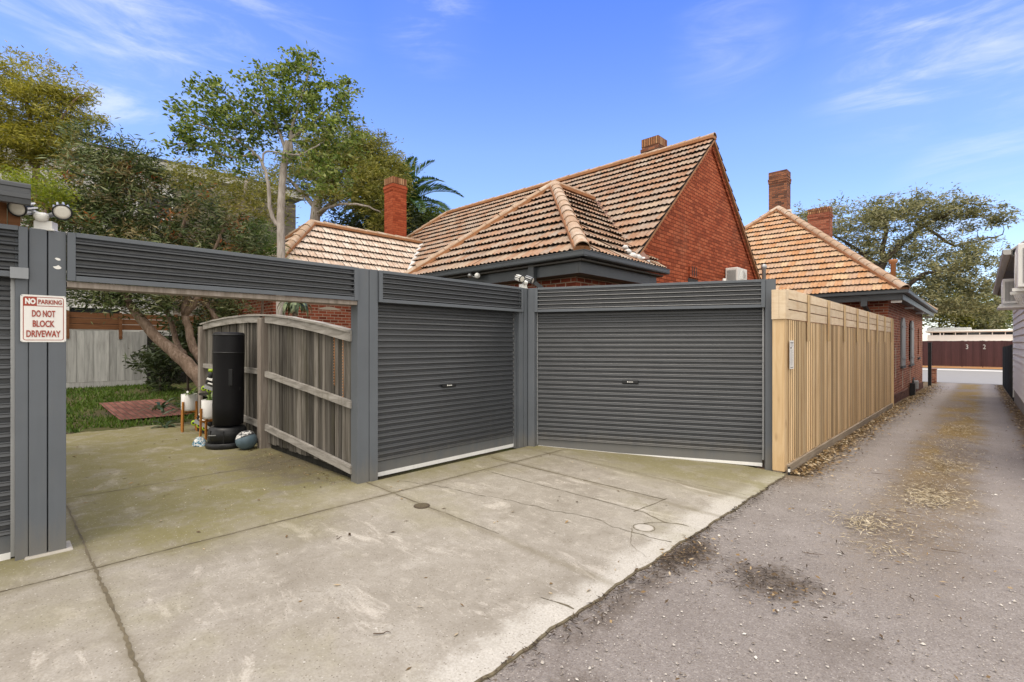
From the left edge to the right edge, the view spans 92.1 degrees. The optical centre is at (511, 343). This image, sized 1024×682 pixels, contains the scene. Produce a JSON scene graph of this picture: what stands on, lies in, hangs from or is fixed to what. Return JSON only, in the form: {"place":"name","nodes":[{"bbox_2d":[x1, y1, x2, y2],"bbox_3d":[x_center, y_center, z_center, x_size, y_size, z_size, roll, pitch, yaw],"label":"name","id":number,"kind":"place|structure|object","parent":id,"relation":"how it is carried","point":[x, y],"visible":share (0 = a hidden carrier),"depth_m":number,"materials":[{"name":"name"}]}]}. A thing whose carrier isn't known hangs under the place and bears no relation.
{"place":"outdoors","nodes":[
{"label":"outdoors","id":0,"kind":"place"},
{"bbox_2d":[66,383,194,432],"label":"grass","id":1,"kind":"structure","parent":0,"point":[102,395],"depth_m":13.10,"materials":[{"name":"green plant"}]},
{"bbox_2d":[100,399,191,419],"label":"paving","id":2,"kind":"structure","parent":0,"point":[122,410],"depth_m":12.07,"materials":[{"name":"red brick"}]},
{"bbox_2d":[0,133,303,379],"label":"apartment block","id":3,"kind":"structure","parent":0,"point":[289,206],"depth_m":22.29,"materials":[{"name":"grey brick"}]},
{"bbox_2d":[66,305,122,324],"bbox_3d":[-17.143,-1.110,20.292,0.090,0.880,1.780,0,0,44],"label":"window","id":4,"kind":"structure","parent":3,"relation":"in","point":[72,309],"depth_m":20.10,"materials":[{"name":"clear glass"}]},
{"bbox_2d":[135,188,172,220],"bbox_3d":[-15.765,-6.110,21.741,0.090,1.180,1.380,0,0,44],"label":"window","id":5,"kind":"structure","parent":3,"relation":"in","point":[138,188],"depth_m":21.82,"materials":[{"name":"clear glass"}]},
{"bbox_2d":[192,437,205,446],"bbox_3d":[-5.194,1.623,8.208,0.205,0.141,0.338,0,0,-38],"label":"cap","id":6,"kind":"object","parent":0,"point":[199,441],"visible":0.94,"depth_m":8.16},
{"bbox_2d":[0,421,786,681],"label":"driveway","id":7,"kind":"structure","parent":0,"point":[142,593],"depth_m":3.97,"materials":[{"name":"concrete"}]},
{"bbox_2d":[0,179,30,225],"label":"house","id":8,"kind":"structure","parent":7,"relation":"on","point":[13,192],"depth_m":3.73,"materials":[{"name":"grey metal"}]},
{"bbox_2d":[24,540,72,560],"bbox_3d":[-3.775,1.686,4.019,0.250,0.028,0.285,0,0,44],"label":"footing","id":9,"kind":"object","parent":7,"relation":"on","point":[69,547],"visible":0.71,"depth_m":3.96,"materials":[{"name":"concrete"}]},
{"bbox_2d":[15,228,65,560],"bbox_3d":[-3.806,0.399,3.983,0.174,2.623,0.295,0,0,44],"label":"garage post","id":10,"kind":"object","parent":9,"relation":"on","point":[40,447],"visible":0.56,"depth_m":3.92,"materials":[{"name":"grey metal"}]},
{"bbox_2d":[0,276,14,560],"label":"roller door","id":11,"kind":"structure","parent":10,"relation":"attached to","point":[7,418],"depth_m":3.85,"materials":[{"name":"grey metal"}]},
{"bbox_2d":[0,223,28,278],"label":"door header","id":12,"kind":"object","parent":10,"relation":"attached to","point":[8,251],"depth_m":3.81,"materials":[{"name":"grey metal"}]},
{"bbox_2d":[7,202,72,232],"bbox_3d":[-3.747,-1.032,3.956,0.402,0.252,0.193,0,0,-17],"label":"security light","id":13,"kind":"object","parent":10,"relation":"on","point":[62,211],"visible":0.89,"depth_m":3.93,"materials":[{"name":"white plastic"}]},
{"bbox_2d":[20,294,65,341],"bbox_3d":[-3.731,-0.199,3.931,0.007,0.372,0.265,0,0,44],"label":"parking sign","id":14,"kind":"object","parent":10,"relation":"attached to","point":[42,318],"visible":1,"depth_m":3.93,"materials":[{"name":"white metal"}]},
{"bbox_2d":[66,232,357,305],"bbox_3d":[-2.813,-0.689,5.040,0.238,0.448,2.594,0,0,44],"label":"door header","id":15,"kind":"object","parent":10,"relation":"attached to","point":[96,261],"depth_m":4.71,"materials":[{"name":"grey metal"}]},
{"bbox_2d":[150,419,180,428],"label":"strap plant","id":16,"kind":"object","parent":7,"relation":"on","point":[167,424],"visible":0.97,"depth_m":9.98,"materials":[{"name":"green plant"}]},
{"bbox_2d":[176,384,198,431],"bbox_3d":[-6.188,1.226,9.525,0.528,0.923,0.510,0,0,21],"label":"plant pot","id":17,"kind":"object","parent":7,"relation":"on","point":[189,402],"visible":0.98,"depth_m":9.44,"materials":[{"name":"white ceramic"}]},
{"bbox_2d":[198,392,211,433],"bbox_3d":[-5.757,1.323,9.402,0.600,0.735,0.260,0,0,44],"label":"shelf","id":18,"kind":"object","parent":7,"relation":"on","point":[204,397],"visible":0.2,"depth_m":9.45,"materials":[{"name":"brown wood"}]},
{"bbox_2d":[191,412,211,430],"bbox_3d":[-5.749,1.389,9.160,0.430,0.547,0.140,0,0,2],"label":"inline skate","id":19,"kind":"object","parent":18,"relation":"on","point":[195,422],"visible":0.42,"depth_m":9.14,"materials":[{"name":"green plastic"}]},
{"bbox_2d":[201,369,212,391],"bbox_3d":[-5.712,0.737,9.387,0.433,0.522,0.140,0,0,6],"label":"inline skate","id":20,"kind":"object","parent":18,"relation":"on","point":[208,381],"visible":0.43,"depth_m":9.36,"materials":[{"name":"white plastic"}]},
{"bbox_2d":[199,391,211,439],"bbox_3d":[-5.222,1.233,8.560,0.340,0.909,0.420,0,0,-26],"label":"plant pot","id":21,"kind":"object","parent":7,"relation":"on","point":[206,409],"visible":0.55,"depth_m":8.43,"materials":[{"name":"white ceramic"}]},
{"bbox_2d":[205,332,246,449],"bbox_3d":[-4.684,0.748,8.121,0.630,1.874,0.630,0,0,44],"label":"punching bag","id":22,"kind":"object","parent":7,"relation":"on","point":[226,428],"visible":0.93,"depth_m":7.89,"materials":[{"name":"black leather"}]},
{"bbox_2d":[235,430,256,449],"bbox_3d":[-4.247,1.540,7.885,0.314,0.303,0.315,0,0,44],"label":"ball","id":23,"kind":"object","parent":7,"relation":"on","point":[245,439],"visible":1,"depth_m":7.78,"materials":[{"name":"blue plastic"}]},
{"bbox_2d":[198,314,351,477],"bbox_3d":[-4.220,0.605,8.200,6.315,2.211,0.175,0,0,44],"label":"old fence","id":24,"kind":"object","parent":7,"relation":"on","point":[297,405],"visible":0.77,"depth_m":7.23,"materials":[{"name":"grey wood"}]},
{"bbox_2d":[333,337,343,396],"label":"fairy lights","id":25,"kind":"object","parent":24,"relation":"hanging from","point":[342,364],"visible":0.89,"depth_m":6.21,"materials":[{"name":"orange plastic"}]},
{"bbox_2d":[351,268,377,483],"bbox_3d":[-1.818,0.399,6.077,0.172,2.622,0.275,0,0,44],"label":"garage post","id":26,"kind":"object","parent":7,"relation":"on","point":[364,391],"visible":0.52,"depth_m":6.00,"materials":[{"name":"grey metal"}]},
{"bbox_2d":[414,503,429,508],"bbox_3d":[-0.953,1.710,5.210,0.170,0.014,0.170,0,0,44],"label":"drain grate","id":27,"kind":"object","parent":7,"relation":"on","point":[421,505],"visible":1,"depth_m":5.19,"materials":[{"name":"metal"}]},
{"bbox_2d":[635,524,652,530],"bbox_3d":[1.266,1.764,4.729,0.170,0.006,0.170,0,0,44],"label":"inspection cover","id":28,"kind":"object","parent":7,"relation":"on","point":[642,527],"visible":1,"depth_m":4.73,"materials":[{"name":"concrete"}]},
{"bbox_2d":[0,0,1023,340],"label":"sky","id":29,"kind":"structure","parent":0,"point":[854,99],"materials":[{"name":"blue"}]},
{"bbox_2d":[66,367,1002,479],"bbox_3d":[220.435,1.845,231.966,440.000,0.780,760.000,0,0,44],"label":"ground","id":30,"kind":"structure","parent":0,"point":[102,411],"depth_m":11.10,"materials":[{"name":"green plant"}]},
{"bbox_2d":[0,164,82,212],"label":"lime shrub","id":31,"kind":"object","parent":30,"relation":"on","point":[54,194],"visible":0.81,"depth_m":8.95,"materials":[{"name":"green plant"}]},
{"bbox_2d":[0,40,113,225],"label":"wattle tree","id":32,"kind":"object","parent":30,"relation":"on","point":[29,142],"visible":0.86,"depth_m":14.59,"materials":[{"name":"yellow plant"}]},
{"bbox_2d":[66,330,146,388],"bbox_3d":[-15.659,0.530,14.720,0.058,1.960,7.768,0,0,44],"label":"white fence","id":33,"kind":"object","parent":30,"relation":"on","point":[94,357],"visible":0.52,"depth_m":16.63,"materials":[{"name":"white wood"}]},
{"bbox_2d":[12,114,290,388],"bbox_3d":[-8.260,-1.700,11.274,3.614,7.010,5.451,0,0,44],"label":"bottlebrush tree","id":34,"kind":"object","parent":30,"relation":"on","point":[112,205],"visible":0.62,"depth_m":11.05,"materials":[{"name":"green plant"}]},
{"bbox_2d":[122,341,196,391],"bbox_3d":[-11.019,0.807,15.639,2.263,1.887,2.170,0,0,44],"label":"undergrowth shrub","id":35,"kind":"object","parent":30,"relation":"on","point":[151,361],"visible":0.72,"depth_m":15.30,"materials":[{"name":"green plant"}]},
{"bbox_2d":[140,397,178,412],"bbox_3d":[-7.584,1.351,10.737,0.912,0.298,0.797,0,0,3],"label":"strap plant","id":36,"kind":"object","parent":30,"relation":"on","point":[161,407],"visible":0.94,"depth_m":10.67,"materials":[{"name":"green plant"}]},
{"bbox_2d":[147,332,197,382],"bbox_3d":[-10.753,0.525,19.871,0.086,1.929,6.435,0,0,44],"label":"dark fence","id":37,"kind":"object","parent":30,"relation":"on","point":[183,377],"visible":0.02,"depth_m":17.97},
{"bbox_2d":[66,311,210,338],"bbox_3d":[-13.510,-0.615,16.977,0.125,0.910,14.000,0,0,44],"label":"board screen","id":38,"kind":"object","parent":37,"relation":"on","point":[86,318],"visible":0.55,"depth_m":16.75,"materials":[{"name":"wood"}]},
{"bbox_2d":[161,400,185,415],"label":"strap plant","id":39,"kind":"object","parent":30,"relation":"on","point":[173,409],"visible":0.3,"depth_m":10.21,"materials":[{"name":"green plant"}]},
{"bbox_2d":[150,310,208,391],"bbox_3d":[-9.809,0.223,14.989,2.100,2.735,1.986,0,0,44],"label":"undergrowth shrub","id":40,"kind":"object","parent":30,"relation":"on","point":[180,328],"visible":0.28,"depth_m":14.74,"materials":[{"name":"green plant"}]},
{"bbox_2d":[191,298,242,335],"bbox_3d":[-9.106,-0.053,15.463,2.176,3.290,1.946,0,0,-22],"label":"undergrowth shrub","id":41,"kind":"object","parent":30,"relation":"on","point":[199,315],"visible":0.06,"depth_m":15.27,"materials":[{"name":"green plant"}]},
{"bbox_2d":[142,150,305,226],"bbox_3d":[-9.025,-2.251,15.446,4.606,7.787,3.261,0,0,-31],"label":"yard tree","id":42,"kind":"object","parent":30,"relation":"on","point":[243,194],"visible":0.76,"depth_m":15.25,"materials":[{"name":"green plant"}]},
{"bbox_2d":[230,213,297,317],"bbox_3d":[-6.953,-0.918,13.352,2.362,5.180,1.813,0,0,8],"label":"feathery shrub","id":43,"kind":"object","parent":30,"relation":"on","point":[274,251],"visible":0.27,"depth_m":13.23,"materials":[{"name":"green plant"}]},
{"bbox_2d":[153,41,375,315],"bbox_3d":[-5.402,-2.447,10.982,4.673,8.276,2.165,0,0,-12],"label":"fig tree","id":44,"kind":"object","parent":30,"relation":"on","point":[311,99],"visible":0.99,"depth_m":10.84,"materials":[{"name":"green plant"}]},
{"bbox_2d":[277,302,311,318],"bbox_3d":[-4.474,0.391,10.208,0.667,2.600,0.694,0,0,44],"label":"yucca","id":45,"kind":"object","parent":30,"relation":"on","point":[291,306],"visible":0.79,"depth_m":10.06,"materials":[{"name":"green plant"}]},
{"bbox_2d":[251,113,424,235],"bbox_3d":[-7.627,-4.204,21.727,7.859,11.792,5.385,0,0,25],"label":"feathery tree","id":46,"kind":"object","parent":30,"relation":"on","point":[374,171],"visible":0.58,"depth_m":20.82,"materials":[{"name":"green plant"}]},
{"bbox_2d":[320,199,432,235],"bbox_3d":[-7.029,-2.768,24.993,8.711,8.918,4.347,0,0,3],"label":"dark hedge","id":47,"kind":"object","parent":30,"relation":"on","point":[356,222],"visible":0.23,"depth_m":24.18,"materials":[{"name":"green plant"}]},
{"bbox_2d":[338,155,463,229],"bbox_3d":[-5.983,-4.459,27.072,6.637,12.316,6.987,0,0,15],"label":"palm tree","id":48,"kind":"object","parent":30,"relation":"on","point":[418,198],"visible":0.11,"depth_m":26.14,"materials":[{"name":"green plant"}]},
{"bbox_2d":[406,202,444,233],"bbox_3d":[-4.827,-3.071,26.635,3.264,9.529,2.897,0,0,-17],"label":"garden shrub","id":49,"kind":"object","parent":30,"relation":"on","point":[434,215],"visible":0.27,"depth_m":25.99,"materials":[{"name":"green plant"}]},
{"bbox_2d":[218,132,760,327],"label":"brick house","id":50,"kind":"structure","parent":30,"relation":"on","point":[657,210],"depth_m":12.68,"materials":[{"name":"ceramic"}]},
{"bbox_2d":[468,273,479,277],"bbox_3d":[-0.766,-1.434,10.303,0.371,0.179,0.244,0,0,44],"label":"eave spotlight","id":51,"kind":"object","parent":50,"relation":"attached to","point":[477,275],"visible":0.92,"depth_m":10.23,"materials":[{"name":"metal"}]},
{"bbox_2d":[726,267,746,280],"bbox_3d":[6.442,-1.817,14.204,0.410,0.665,0.772,0,0,44],"label":"air conditioner","id":52,"kind":"object","parent":50,"relation":"attached to","point":[735,273],"visible":0.45,"depth_m":13.94,"materials":[{"name":"white paint"}]},
{"bbox_2d":[510,288,537,448],"bbox_3d":[0.214,0.399,8.264,0.466,2.622,0.536,0,0,44],"label":"garage post","id":53,"kind":"object","parent":30,"relation":"on","point":[525,378],"visible":0.65,"depth_m":8.09,"materials":[{"name":"grey metal"}]},
{"bbox_2d":[378,270,523,311],"bbox_3d":[-0.809,-0.714,7.149,0.238,0.399,2.661,0,0,44],"label":"door header","id":54,"kind":"object","parent":53,"relation":"attached to","point":[403,288],"depth_m":6.88,"materials":[{"name":"grey metal"}]},
{"bbox_2d":[378,302,513,476],"bbox_3d":[-0.860,0.488,7.149,0.085,2.396,2.598,0,0,44],"label":"roller door","id":55,"kind":"structure","parent":54,"relation":"attached to","point":[445,384],"depth_m":7.00,"materials":[{"name":"grey metal"}]},
{"bbox_2d":[515,274,534,288],"bbox_3d":[0.214,-1.022,8.109,0.183,0.232,0.372,0,0,44],"label":"security light","id":56,"kind":"object","parent":53,"relation":"on","point":[525,281],"visible":0.94,"depth_m":8.08,"materials":[{"name":"white plastic"}]},
{"bbox_2d":[534,279,764,311],"bbox_3d":[2.011,-0.714,7.630,3.392,0.399,0.238,0,0,19],"label":"door header","id":57,"kind":"object","parent":53,"relation":"attached to","point":[710,294],"depth_m":7.48,"materials":[{"name":"grey metal"}]},
{"bbox_2d":[537,307,763,465],"bbox_3d":[2.018,0.529,7.644,3.395,2.479,0.085,0,0,19],"label":"roller door","id":58,"kind":"structure","parent":53,"relation":"attached to","point":[685,384],"depth_m":7.58,"materials":[{"name":"grey metal"}]},
{"bbox_2d":[761,264,766,307],"bbox_3d":[6.117,-0.125,11.983,0.130,3.630,0.127,0,0,44],"label":"vent pipe","id":59,"kind":"object","parent":30,"relation":"on","point":[763,267],"visible":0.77,"depth_m":11.94,"materials":[{"name":"metal"}]},
{"bbox_2d":[772,289,893,473],"bbox_3d":[7.598,0.599,10.912,0.208,2.717,11.352,0,0,44],"label":"pine fence","id":60,"kind":"object","parent":30,"relation":"on","point":[833,386],"visible":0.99,"depth_m":8.38,"materials":[{"name":"beige wood"}]},
{"bbox_2d":[790,340,793,368],"bbox_3d":[3.938,0.155,6.942,0.005,0.400,0.210,0,0,44],"label":"paper notice","id":61,"kind":"object","parent":60,"relation":"attached to","point":[791,354],"visible":1,"depth_m":6.94,"materials":[{"name":"white paper"}]},
{"bbox_2d":[744,169,937,403],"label":"brick house","id":62,"kind":"structure","parent":30,"relation":"on","point":[794,252],"depth_m":17.56,"materials":[{"name":"orange tile"}]},
{"bbox_2d":[900,318,905,368],"bbox_3d":[14.041,-0.029,17.696,0.074,1.798,1.200,0,0,44],"label":"window","id":63,"kind":"structure","parent":62,"relation":"in","point":[903,324],"depth_m":17.56,"materials":[{"name":"white glass"}]},
{"bbox_2d":[909,321,914,365],"bbox_3d":[16.090,-0.019,19.853,0.074,1.818,1.550,0,0,44],"label":"window","id":64,"kind":"structure","parent":62,"relation":"in","point":[912,328],"depth_m":19.78,"materials":[{"name":"white glass"}]},
{"bbox_2d":[909,377,918,395],"bbox_3d":[15.890,1.710,19.491,0.215,0.760,0.950,0,0,44],"label":"gas meter","id":65,"kind":"object","parent":62,"relation":"attached to","point":[913,385],"visible":0.97,"depth_m":19.22,"materials":[{"name":"metal"}]},
{"bbox_2d":[793,182,1023,329],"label":"gum tree","id":66,"kind":"object","parent":30,"relation":"on","point":[884,215],"visible":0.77,"depth_m":45.35,"materials":[{"name":"green plant"}]},
{"bbox_2d":[927,342,931,385],"bbox_3d":[21.534,1.110,25.433,0.180,2.360,0.180,0,0,44],"label":"gate post","id":67,"kind":"object","parent":30,"relation":"on","point":[930,363],"visible":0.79,"depth_m":25.39,"materials":[{"name":"black metal"}]},
{"bbox_2d":[932,368,936,382],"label":"brick pier","id":68,"kind":"structure","parent":30,"relation":"on","point":[934,375],"depth_m":27.38,"materials":[{"name":"red brick"}]},
{"bbox_2d":[904,275,981,327],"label":"street tree","id":69,"kind":"object","parent":30,"relation":"on","point":[938,323],"visible":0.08,"depth_m":65.31,"materials":[{"name":"green plant"}]},
{"bbox_2d":[922,288,1009,333],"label":"street tree","id":70,"kind":"object","parent":30,"relation":"on","point":[970,319],"visible":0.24,"depth_m":55.91,"materials":[{"name":"green plant"}]},
{"bbox_2d":[925,327,1012,340],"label":"white shed","id":71,"kind":"structure","parent":30,"relation":"on","point":[955,334],"depth_m":44.13,"materials":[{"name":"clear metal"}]},
{"bbox_2d":[930,332,1012,334],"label":"window","id":72,"kind":"structure","parent":71,"relation":"in","point":[958,333],"depth_m":43.78,"materials":[{"name":"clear glass"}]},
{"bbox_2d":[943,295,1012,329],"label":"street tree","id":73,"kind":"object","parent":30,"relation":"on","point":[985,325],"visible":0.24,"depth_m":55.10,"materials":[{"name":"green plant"}]},
{"bbox_2d":[982,290,1012,328],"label":"street tree","id":74,"kind":"object","parent":30,"relation":"on","point":[1010,325],"visible":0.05,"depth_m":57.10,"materials":[{"name":"green plant"}]},
{"bbox_2d":[993,241,1023,413],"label":"weatherboard house","id":75,"kind":"structure","parent":30,"relation":"on","point":[1006,268],"depth_m":14.22,"materials":[{"name":"white wood"}]},
{"bbox_2d":[997,305,1023,309],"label":"wall shelf","id":76,"kind":"object","parent":75,"relation":"attached to","point":[1017,307],"depth_m":11.92,"materials":[{"name":"white paint"}]},
{"bbox_2d":[999,278,1023,305],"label":"air conditioner","id":77,"kind":"object","parent":76,"relation":"on","point":[1007,286],"visible":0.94,"depth_m":11.93,"materials":[{"name":"white paint"}]},
{"bbox_2d":[1010,243,1023,294],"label":"air conditioner","id":78,"kind":"object","parent":75,"relation":"attached to","point":[1018,289],"visible":1,"depth_m":6.74,"materials":[{"name":"white paint"}]},
{"bbox_2d":[1013,291,1023,305],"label":"pipe bundle","id":79,"kind":"object","parent":75,"relation":"attached to","point":[1020,301],"visible":0.41,"depth_m":11.36,"materials":[{"name":"white paint"}]},
{"bbox_2d":[1003,344,1013,400],"bbox_3d":[22.011,1.132,21.856,0.120,2.325,12.292,0,0,44],"label":"side fence","id":80,"kind":"object","parent":30,"relation":"on","point":[1008,369],"visible":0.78,"depth_m":20.65,"materials":[{"name":"black metal"}]},
{"bbox_2d":[483,382,1023,681],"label":"lane","id":81,"kind":"structure","parent":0,"point":[770,639],"depth_m":3.67,"materials":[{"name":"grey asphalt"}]},
{"bbox_2d":[72,422,1018,680],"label":"fallen leaf bits","id":82,"kind":"object","parent":81,"relation":"on","point":[834,593],"visible":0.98,"depth_m":3.87,"materials":[{"name":"brown plant"}]},
{"bbox_2d":[480,477,1022,680],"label":"mulch","id":83,"kind":"object","parent":81,"relation":"on","point":[666,567],"visible":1,"depth_m":3.77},
{"bbox_2d":[764,279,775,470],"bbox_3d":[3.684,0.448,7.057,0.135,2.717,0.172,0,0,19],"label":"garage post","id":84,"kind":"object","parent":81,"relation":"on","point":[770,285],"visible":0.55,"depth_m":6.98,"materials":[{"name":"grey metal"}]},
{"bbox_2d":[541,397,1023,663],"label":"pale pebbles","id":85,"kind":"object","parent":81,"relation":"on","point":[756,657],"visible":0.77,"depth_m":3.72,"materials":[{"name":"stone"}]},
{"bbox_2d":[790,385,946,478],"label":"leaf litter","id":86,"kind":"object","parent":81,"relation":"on","point":[810,462],"visible":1,"depth_m":9.35,"materials":[{"name":"brown plant"}]},
{"bbox_2d":[778,398,1014,562],"bbox_3d":[9.763,1.873,11.257,2.270,0.292,19.856,0,0,44],"label":"straw","id":87,"kind":"object","parent":81,"relation":"on","point":[921,499],"visible":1,"depth_m":5.68,"materials":[{"name":"beige plant"}]},
{"bbox_2d":[996,385,1023,452],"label":"leaf litter","id":88,"kind":"object","parent":81,"relation":"on","point":[1011,402],"visible":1,"depth_m":14.69,"materials":[{"name":"brown plant"}]},
{"bbox_2d":[922,368,1002,384],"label":"street","id":89,"kind":"structure","parent":0,"point":[959,375],"depth_m":31.98,"materials":[{"name":"grey asphalt"}]},
{"bbox_2d":[926,369,1002,371],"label":"road marking","id":90,"kind":"object","parent":89,"relation":"on","point":[966,370],"visible":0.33,"depth_m":36.56,"materials":[{"name":"white paint"}]},
{"bbox_2d":[922,365,1002,368],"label":"verge","id":91,"kind":"structure","parent":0,"point":[964,367],"depth_m":39.34,"materials":[{"name":"grey concrete"}]},
{"bbox_2d":[922,340,1012,367],"bbox_3d":[35.383,0.815,40.863,19.000,2.150,0.110,0,0,44],"label":"maroon fence","id":92,"kind":"object","parent":91,"relation":"on","point":[982,353],"visible":0.45,"depth_m":39.72,"materials":[{"name":"paint"}]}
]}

